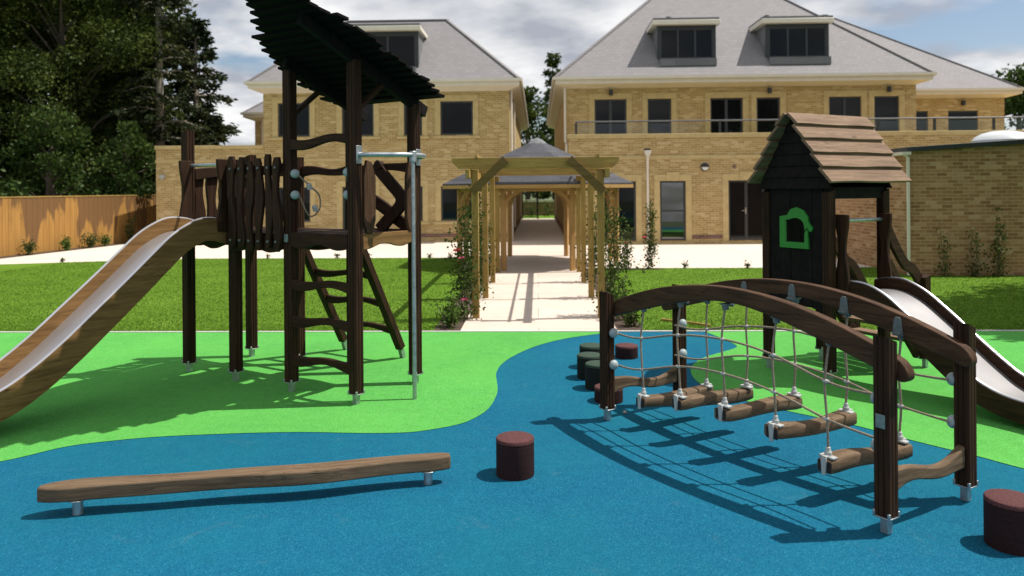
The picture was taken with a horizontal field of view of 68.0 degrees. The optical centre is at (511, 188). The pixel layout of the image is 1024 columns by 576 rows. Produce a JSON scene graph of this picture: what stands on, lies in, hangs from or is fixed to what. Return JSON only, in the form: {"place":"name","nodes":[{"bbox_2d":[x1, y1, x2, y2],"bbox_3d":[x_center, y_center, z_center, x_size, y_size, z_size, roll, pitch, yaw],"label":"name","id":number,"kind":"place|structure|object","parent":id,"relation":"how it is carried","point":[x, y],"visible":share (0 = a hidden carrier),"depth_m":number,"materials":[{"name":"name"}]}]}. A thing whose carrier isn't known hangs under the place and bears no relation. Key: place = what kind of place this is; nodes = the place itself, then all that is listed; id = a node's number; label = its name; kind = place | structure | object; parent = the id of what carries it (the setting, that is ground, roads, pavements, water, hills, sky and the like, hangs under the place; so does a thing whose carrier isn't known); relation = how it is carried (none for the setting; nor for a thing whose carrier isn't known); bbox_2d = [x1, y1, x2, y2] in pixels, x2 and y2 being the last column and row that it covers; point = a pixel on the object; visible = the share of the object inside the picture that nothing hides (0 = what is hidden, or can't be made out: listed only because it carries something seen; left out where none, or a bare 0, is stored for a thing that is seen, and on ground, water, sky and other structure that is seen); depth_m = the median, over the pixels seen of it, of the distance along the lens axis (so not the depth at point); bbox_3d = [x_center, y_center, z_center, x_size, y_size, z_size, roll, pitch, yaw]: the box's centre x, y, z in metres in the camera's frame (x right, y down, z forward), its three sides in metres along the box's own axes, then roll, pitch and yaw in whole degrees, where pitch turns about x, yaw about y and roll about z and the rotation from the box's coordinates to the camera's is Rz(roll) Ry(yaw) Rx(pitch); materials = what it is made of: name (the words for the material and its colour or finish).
{"place":"outdoors","nodes":[
{"label":"outdoors","id":0,"kind":"place"},
{"bbox_2d":[0,257,489,330],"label":"lawn","id":1,"kind":"structure","parent":0,"point":[7,267],"depth_m":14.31,"materials":[{"name":"green plant"}]},
{"bbox_2d":[0,332,598,460],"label":"green rubber surface","id":2,"kind":"object","parent":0,"point":[113,386],"visible":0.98,"depth_m":7.20,"materials":[{"name":"green rubber"}]},
{"bbox_2d":[0,0,444,421],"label":"climbing tower","id":3,"kind":"structure","parent":2,"relation":"on","point":[350,69],"depth_m":7.12,"materials":[{"name":"brown wood"}]},
{"bbox_2d":[0,242,869,267],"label":"patio","id":4,"kind":"structure","parent":0,"point":[710,255],"depth_m":22.31,"materials":[{"name":"beige concrete"}]},
{"bbox_2d":[0,243,125,258],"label":"fence border","id":5,"kind":"object","parent":4,"relation":"on","point":[59,251],"visible":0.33,"depth_m":24.38,"materials":[{"name":"concrete"}]},
{"bbox_2d":[21,239,38,254],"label":"shrub","id":6,"kind":"object","parent":5,"relation":"on","point":[28,249],"visible":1,"depth_m":23.07,"materials":[{"name":"green plant"}]},
{"bbox_2d":[59,235,72,250],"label":"shrub","id":7,"kind":"object","parent":5,"relation":"on","point":[65,242],"visible":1,"depth_m":24.71,"materials":[{"name":"green plant"}]},
{"bbox_2d":[0,195,155,256],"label":"wooden fence","id":8,"kind":"object","parent":5,"relation":"on","point":[46,223],"visible":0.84,"depth_m":25.26,"materials":[{"name":"brown wood"}]},
{"bbox_2d":[81,231,100,247],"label":"shrub","id":9,"kind":"object","parent":5,"relation":"on","point":[89,244],"visible":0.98,"depth_m":25.88,"materials":[{"name":"green plant"}]},
{"bbox_2d":[98,233,111,245],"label":"shrub","id":10,"kind":"object","parent":5,"relation":"on","point":[105,242],"visible":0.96,"depth_m":26.70,"materials":[{"name":"green plant"}]},
{"bbox_2d":[123,215,136,239],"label":"shrub","id":11,"kind":"object","parent":5,"relation":"on","point":[129,232],"visible":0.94,"depth_m":28.07,"materials":[{"name":"green plant"}]},
{"bbox_2d":[546,0,1023,244],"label":"brick building","id":12,"kind":"structure","parent":4,"relation":"on","point":[689,82],"depth_m":27.82,"materials":[{"name":"beige brick"}]},
{"bbox_2d":[589,93,631,133],"bbox_3d":[3.641,-2.564,28.015,1.690,1.930,0.185,0,0,2],"label":"door","id":13,"kind":"structure","parent":12,"relation":"in","point":[615,109],"depth_m":28.06,"materials":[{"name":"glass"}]},
{"bbox_2d":[594,172,643,243],"bbox_3d":[3.582,0.662,25.667,1.740,2.440,0.185,0,0,2],"label":"door","id":14,"kind":"structure","parent":12,"relation":"in","point":[630,199],"depth_m":25.68,"materials":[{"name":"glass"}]},
{"bbox_2d":[642,93,676,133],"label":"window","id":15,"kind":"structure","parent":12,"relation":"in","point":[655,106],"depth_m":27.97,"materials":[{"name":"glass"}]},
{"bbox_2d":[654,172,693,243],"bbox_3d":[5.431,0.647,25.604,1.380,2.440,0.185,0,0,2],"label":"window","id":16,"kind":"structure","parent":12,"relation":"in","point":[674,222],"depth_m":25.64,"materials":[{"name":"glass"}]},
{"bbox_2d":[701,163,708,170],"bbox_3d":[6.487,-0.741,25.489,0.280,0.280,0.113,0,0,2],"label":"wall lamp","id":17,"kind":"object","parent":12,"relation":"attached to","point":[704,166],"visible":1,"depth_m":25.45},
{"bbox_2d":[705,92,748,132],"bbox_3d":[7.883,-2.597,27.872,1.700,1.930,0.185,0,0,2],"label":"door","id":18,"kind":"structure","parent":12,"relation":"in","point":[718,105],"depth_m":27.91,"materials":[{"name":"glass"}]},
{"bbox_2d":[721,171,763,243],"bbox_3d":[7.889,0.628,25.521,1.720,2.440,0.185,0,0,2],"label":"door","id":19,"kind":"structure","parent":12,"relation":"in","point":[742,201],"depth_m":25.57,"materials":[{"name":"glass"}]},
{"bbox_2d":[751,91,785,132],"bbox_3d":[9.397,-2.609,27.821,1.370,1.930,0.185,0,0,2],"label":"window","id":20,"kind":"structure","parent":12,"relation":"in","point":[761,108],"depth_m":27.86,"materials":[{"name":"beige glass"}]},
{"bbox_2d":[823,90,866,116],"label":"window","id":21,"kind":"structure","parent":12,"relation":"in","point":[834,102],"depth_m":27.76,"materials":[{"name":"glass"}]},
{"bbox_2d":[869,90,904,130],"bbox_3d":[13.665,-2.642,27.677,1.410,1.930,0.185,0,0,2],"label":"window","id":22,"kind":"structure","parent":12,"relation":"in","point":[882,103],"depth_m":27.72,"materials":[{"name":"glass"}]},
{"bbox_2d":[887,86,891,91],"bbox_3d":[13.698,-3.628,27.551,0.150,0.200,0.205,0,0,2],"label":"wall lamp","id":23,"kind":"object","parent":12,"relation":"attached to","point":[889,88],"visible":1,"depth_m":27.47,"materials":[{"name":"black metal"}]},
{"bbox_2d":[835,130,1023,275],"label":"brick outbuilding","id":24,"kind":"structure","parent":4,"relation":"on","point":[960,189],"depth_m":15.99,"materials":[{"name":"brick"}]},
{"bbox_2d":[433,271,489,330],"bbox_3d":[-0.754,1.902,13.839,0.370,0.001,7.390,0,0,2],"label":"soil bed","id":25,"kind":"object","parent":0,"point":[458,327],"visible":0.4,"depth_m":10.65,"materials":[{"name":"brown soil"}]},
{"bbox_2d":[430,294,469,328],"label":"shrub","id":26,"kind":"object","parent":25,"relation":"on","point":[451,319],"visible":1,"depth_m":10.43,"materials":[{"name":"green plant"}]},
{"bbox_2d":[435,206,485,320],"bbox_3d":[-0.737,1.099,11.053,0.722,1.708,0.729,0,0,2],"label":"climbing rose","id":27,"kind":"object","parent":25,"relation":"on","point":[466,274],"visible":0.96,"depth_m":11.01,"materials":[{"name":"green plant"}]},
{"bbox_2d":[456,185,494,299],"bbox_3d":[-0.649,0.928,13.097,0.708,2.035,0.716,0,0,28],"label":"climbing rose","id":28,"kind":"object","parent":25,"relation":"on","point":[485,260],"visible":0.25,"depth_m":13.10,"materials":[{"name":"green plant"}]},
{"bbox_2d":[467,222,496,272],"bbox_3d":[-0.664,1.290,17.040,0.765,1.336,0.661,0,0,41],"label":"climbing rose","id":29,"kind":"object","parent":25,"relation":"on","point":[488,248],"visible":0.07,"depth_m":16.98,"materials":[{"name":"green plant"}]},
{"bbox_2d":[479,202,499,282],"bbox_3d":[-0.556,1.048,15.278,0.755,1.760,0.778,0,0,-29],"label":"climbing rose","id":30,"kind":"object","parent":25,"relation":"on","point":[480,238],"visible":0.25,"depth_m":15.31,"materials":[{"name":"green plant"}]},
{"bbox_2d":[0,332,1023,575],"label":"blue rubber surface","id":31,"kind":"object","parent":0,"point":[634,490],"depth_m":4.55,"materials":[{"name":"blue rubber"}]},
{"bbox_2d":[37,453,450,515],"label":"balance beam","id":32,"kind":"structure","parent":31,"relation":"on","point":[76,493],"depth_m":4.61,"materials":[{"name":"brown wood"}]},
{"bbox_2d":[496,431,533,480],"bbox_3d":[0.021,1.773,5.053,0.256,0.253,0.256,0,0,-19],"label":"stepping post","id":33,"kind":"object","parent":31,"relation":"on","point":[514,455],"visible":1,"depth_m":4.95,"materials":[{"name":"red rubber"}]},
{"bbox_2d":[577,352,599,379],"bbox_3d":[0.781,1.776,7.619,0.256,0.236,0.256,0,0,-34],"label":"stepping post","id":34,"kind":"object","parent":31,"relation":"on","point":[583,358],"visible":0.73,"depth_m":7.54,"materials":[{"name":"green rubber"}]},
{"bbox_2d":[579,343,599,352],"bbox_3d":[0.847,1.775,8.076,0.256,0.236,0.256,0,0,-2],"label":"stepping post","id":35,"kind":"object","parent":31,"relation":"on","point":[589,347],"visible":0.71,"depth_m":7.99,"materials":[{"name":"green rubber"}]},
{"bbox_2d":[585,360,599,390],"bbox_3d":[0.823,1.773,7.217,0.256,0.241,0.256,0,0,-18],"label":"stepping post","id":36,"kind":"object","parent":31,"relation":"on","point":[592,373],"visible":0.49,"depth_m":7.12,"materials":[{"name":"green rubber"}]},
{"bbox_2d":[594,383,622,404],"bbox_3d":[0.863,1.825,6.775,0.256,0.136,0.256,0,0,-23],"label":"stepping post","id":37,"kind":"object","parent":31,"relation":"on","point":[618,396],"visible":0.44,"depth_m":6.70,"materials":[{"name":"red rubber"}]},
{"bbox_2d":[615,343,637,359],"bbox_3d":[1.287,1.819,8.522,0.256,0.141,0.256,0,0,-42],"label":"stepping post","id":38,"kind":"object","parent":31,"relation":"on","point":[626,351],"visible":1,"depth_m":8.43,"materials":[{"name":"red rubber"}]},
{"bbox_2d":[691,331,1023,467],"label":"green rubber island","id":39,"kind":"structure","parent":31,"relation":"on","point":[1000,439],"depth_m":7.21,"materials":[{"name":"green rubber"}]},
{"bbox_2d":[747,112,1023,424],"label":"playhouse","id":40,"kind":"object","parent":39,"relation":"on","point":[809,169],"visible":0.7,"depth_m":7.50,"materials":[{"name":"brown wood"}]},
{"bbox_2d":[780,207,813,248],"bbox_3d":[2.850,0.388,7.597,0.023,0.410,0.410,0,0,-28],"label":"window frame","id":41,"kind":"structure","parent":40,"relation":"in","point":[797,212],"depth_m":7.58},
{"bbox_2d":[983,489,1023,556],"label":"stepping post","id":42,"kind":"object","parent":31,"relation":"on","point":[1003,520],"visible":1,"depth_m":3.93,"materials":[{"name":"red rubber"}]},
{"bbox_2d":[13,0,1023,191],"label":"sky","id":43,"kind":"structure","parent":0,"point":[985,36],"materials":[{"name":"white"}]},
{"bbox_2d":[460,218,615,330],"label":"path","id":44,"kind":"structure","parent":0,"point":[538,286],"depth_m":13.93,"materials":[{"name":"beige concrete"}]},
{"bbox_2d":[452,154,618,317],"bbox_3d":[0.454,0.697,14.193,2.440,2.400,6.700,0,0,2],"label":"pergola","id":45,"kind":"object","parent":44,"relation":"on","point":[481,172],"visible":0.96,"depth_m":11.13,"materials":[{"name":"brown wood"}]},
{"bbox_2d":[442,138,633,270],"bbox_3d":[0.657,0.290,19.439,4.660,3.210,4.660,0,0,2],"label":"gazebo","id":46,"kind":"object","parent":44,"relation":"on","point":[555,184],"visible":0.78,"depth_m":18.01,"materials":[{"name":"brown wood"}]},
{"bbox_2d":[521,191,554,218],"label":"metal gate","id":47,"kind":"structure","parent":44,"relation":"on","point":[522,199],"depth_m":47.97,"materials":[{"name":"black metal"}]},
{"bbox_2d":[523,200,553,215],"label":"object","id":48,"kind":"structure","parent":0,"point":[546,202],"depth_m":53.96,"materials":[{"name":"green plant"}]},
{"bbox_2d":[523,215,553,218],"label":"lawn","id":49,"kind":"structure","parent":0,"point":[543,216],"depth_m":50.39,"materials":[{"name":"green plant"}]},
{"bbox_2d":[526,200,538,215],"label":"shrub","id":50,"kind":"object","parent":49,"relation":"on","point":[530,211],"visible":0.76,"depth_m":52.13,"materials":[{"name":"green plant"}]},
{"bbox_2d":[539,201,553,215],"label":"shrub","id":51,"kind":"object","parent":49,"relation":"on","point":[547,210],"visible":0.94,"depth_m":52.33,"materials":[{"name":"green plant"}]},
{"bbox_2d":[524,192,563,234],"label":"ground","id":52,"kind":"structure","parent":0,"point":[549,198],"depth_m":150.64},
{"bbox_2d":[0,108,33,198],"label":"broadleaf tree","id":53,"kind":"object","parent":52,"relation":"on","point":[14,190],"visible":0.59,"depth_m":24.89,"materials":[{"name":"green plant"}]},
{"bbox_2d":[0,0,75,181],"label":"evergreen tree","id":54,"kind":"object","parent":52,"relation":"on","point":[36,13],"visible":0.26,"depth_m":31.22,"materials":[{"name":"green plant"}]},
{"bbox_2d":[0,101,102,197],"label":"broadleaf tree","id":55,"kind":"object","parent":52,"relation":"on","point":[54,136],"visible":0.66,"depth_m":28.27,"materials":[{"name":"green plant"}]},
{"bbox_2d":[0,0,184,197],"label":"evergreen tree","id":56,"kind":"object","parent":52,"relation":"on","point":[74,63],"visible":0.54,"depth_m":31.40,"materials":[{"name":"green plant"}]},
{"bbox_2d":[0,0,221,195],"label":"evergreen tree","id":57,"kind":"object","parent":52,"relation":"on","point":[165,67],"visible":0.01,"depth_m":37.56,"materials":[{"name":"green plant"}]},
{"bbox_2d":[51,0,176,192],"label":"evergreen tree","id":58,"kind":"object","parent":52,"relation":"on","point":[108,71],"visible":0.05,"depth_m":35.77,"materials":[{"name":"green plant"}]},
{"bbox_2d":[91,120,155,198],"bbox_3d":[-15.189,-0.323,29.903,3.045,4.917,3.370,0,0,2],"label":"broadleaf tree","id":59,"kind":"object","parent":52,"relation":"on","point":[139,149],"visible":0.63,"depth_m":29.64,"materials":[{"name":"green plant"}]},
{"bbox_2d":[100,0,172,192],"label":"conifer tree","id":60,"kind":"object","parent":52,"relation":"on","point":[115,76],"visible":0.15,"depth_m":33.77,"materials":[{"name":"green plant"}]},
{"bbox_2d":[105,0,210,195],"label":"conifer tree","id":61,"kind":"object","parent":52,"relation":"on","point":[177,53],"visible":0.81,"depth_m":32.54,"materials":[{"name":"green plant"}]},
{"bbox_2d":[153,17,242,153],"bbox_3d":[-14.736,-2.954,35.602,3.962,10.146,4.434,0,0,13],"label":"conifer tree","id":62,"kind":"object","parent":52,"relation":"on","point":[219,131],"visible":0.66,"depth_m":35.33,"materials":[{"name":"green plant"}]},
{"bbox_2d":[154,19,528,241],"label":"brick building","id":63,"kind":"structure","parent":52,"relation":"on","point":[480,109],"depth_m":27.60,"materials":[{"name":"beige brick"}]},
{"bbox_2d":[270,97,314,139],"bbox_3d":[-7.967,-2.573,27.706,1.690,1.570,0.185,0,0,2],"label":"window","id":64,"kind":"structure","parent":63,"relation":"in","point":[306,118],"depth_m":27.68,"materials":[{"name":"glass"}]},
{"bbox_2d":[280,181,316,224],"bbox_3d":[-7.943,0.522,27.706,1.690,1.600,0.185,0,0,2],"label":"window","id":65,"kind":"structure","parent":63,"relation":"in","point":[309,195],"depth_m":27.67,"materials":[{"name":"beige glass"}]},
{"bbox_2d":[336,103,380,138],"bbox_3d":[-5.613,-2.591,27.627,1.680,1.570,0.185,0,0,2],"label":"window","id":66,"kind":"structure","parent":63,"relation":"in","point":[370,127],"depth_m":27.64,"materials":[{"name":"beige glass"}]},
{"bbox_2d":[337,181,379,228],"bbox_3d":[-5.587,0.739,27.627,1.680,2.070,0.185,0,0,2],"label":"door","id":67,"kind":"structure","parent":63,"relation":"in","point":[341,201],"depth_m":27.60,"materials":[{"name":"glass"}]},
{"bbox_2d":[397,99,428,138],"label":"window","id":68,"kind":"structure","parent":63,"relation":"in","point":[402,109],"depth_m":27.53,"materials":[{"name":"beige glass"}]},
{"bbox_2d":[399,180,429,223],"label":"window","id":69,"kind":"structure","parent":63,"relation":"in","point":[424,183],"depth_m":27.50,"materials":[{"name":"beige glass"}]},
{"bbox_2d":[434,180,471,223],"bbox_3d":[-1.981,0.476,27.505,1.700,1.600,0.185,0,0,2],"label":"window","id":70,"kind":"structure","parent":63,"relation":"in","point":[446,199],"depth_m":27.56,"materials":[{"name":"glass"}]},
{"bbox_2d":[433,95,479,138],"bbox_3d":[-2.005,-2.619,27.505,1.700,1.570,0.185,0,0,2],"label":"window","id":71,"kind":"structure","parent":63,"relation":"in","point":[459,113],"depth_m":27.55,"materials":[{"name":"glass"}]},
{"bbox_2d":[0,330,1023,332],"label":"kerb","id":72,"kind":"structure","parent":52,"relation":"on","point":[478,331],"depth_m":10.07,"materials":[{"name":"concrete"}]},
{"bbox_2d":[521,85,554,199],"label":"broadleaf tree","id":73,"kind":"object","parent":52,"relation":"on","point":[532,114],"visible":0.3,"depth_m":65.84,"materials":[{"name":"green plant"}]},
{"bbox_2d":[533,51,561,199],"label":"conifer tree","id":74,"kind":"object","parent":52,"relation":"on","point":[550,61],"visible":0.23,"depth_m":71.64,"materials":[{"name":"green plant"}]},
{"bbox_2d":[992,63,1023,129],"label":"broadleaf tree","id":75,"kind":"object","parent":52,"relation":"on","point":[1014,105],"visible":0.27,"depth_m":44.22,"materials":[{"name":"green plant"}]},
{"bbox_2d":[586,268,661,329],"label":"planting soil","id":76,"kind":"structure","parent":0,"point":[619,324],"depth_m":10.71,"materials":[{"name":"brown soil"}]},
{"bbox_2d":[574,190,610,283],"bbox_3d":[1.640,0.906,15.318,0.758,2.058,0.701,0,0,2],"label":"climbing rose","id":77,"kind":"object","parent":76,"relation":"on","point":[595,238],"visible":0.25,"depth_m":15.30,"materials":[{"name":"green plant"}]},
{"bbox_2d":[584,186,627,299],"bbox_3d":[1.634,0.922,13.117,0.801,1.980,0.660,0,0,-40],"label":"climbing rose","id":78,"kind":"object","parent":76,"relation":"on","point":[605,237],"visible":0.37,"depth_m":13.12,"materials":[{"name":"green plant"}]},
{"bbox_2d":[588,206,644,311],"bbox_3d":[1.507,1.055,11.268,0.825,1.711,0.677,0,0,-23],"label":"climbing rose","id":79,"kind":"object","parent":76,"relation":"on","point":[609,274],"visible":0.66,"depth_m":11.24,"materials":[{"name":"green plant"}]},
{"bbox_2d":[610,270,636,318],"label":"shrub","id":80,"kind":"object","parent":76,"relation":"on","point":[620,293],"visible":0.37,"depth_m":10.93,"materials":[{"name":"green plant"}]},
{"bbox_2d":[619,224,636,268],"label":"climbing rose","id":81,"kind":"object","parent":76,"relation":"on","point":[626,249],"visible":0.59,"depth_m":17.72,"materials":[{"name":"green plant"}]},
{"bbox_2d":[622,311,647,326],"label":"shrub","id":82,"kind":"object","parent":76,"relation":"on","point":[629,319],"visible":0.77,"depth_m":10.37,"materials":[{"name":"green plant"}]},
{"bbox_2d":[640,199,660,269],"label":"climbing rose","id":83,"kind":"object","parent":76,"relation":"on","point":[650,245],"visible":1,"depth_m":17.78,"materials":[{"name":"green plant"}]},
{"bbox_2d":[599,278,978,534],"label":"rope bridge","id":84,"kind":"structure","parent":0,"point":[887,450],"depth_m":4.85,"materials":[{"name":"brown wood"}]},
{"bbox_2d":[605,267,1023,329],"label":"lawn beside playhouse","id":85,"kind":"structure","parent":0,"point":[750,276],"depth_m":13.23,"materials":[{"name":"green plant"}]},
{"bbox_2d":[681,260,688,268],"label":"seedling","id":86,"kind":"object","parent":85,"relation":"on","point":[684,264],"visible":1,"depth_m":17.84,"materials":[{"name":"green plant"}]},
{"bbox_2d":[661,318,710,326],"bbox_3d":[2.410,1.856,10.577,0.763,0.044,0.056,0,0,41],"label":"wooden stake","id":87,"kind":"object","parent":85,"relation":"on","point":[688,322],"visible":0.74,"depth_m":10.49,"materials":[{"name":"brown wood"}]},
{"bbox_2d":[933,229,956,276],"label":"climbing rose","id":88,"kind":"object","parent":85,"relation":"on","point":[945,263],"visible":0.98,"depth_m":15.79,"materials":[{"name":"green plant"}]},
{"bbox_2d":[963,226,987,276],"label":"climbing rose","id":89,"kind":"object","parent":85,"relation":"on","point":[977,260],"visible":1,"depth_m":15.73,"materials":[{"name":"green plant"}]},
{"bbox_2d":[984,206,1014,277],"bbox_3d":[10.090,1.105,15.729,0.614,1.502,0.604,0,0,2],"label":"climbing rose","id":90,"kind":"object","parent":85,"relation":"on","point":[997,249],"visible":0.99,"depth_m":15.70,"materials":[{"name":"green plant"}]}
]}

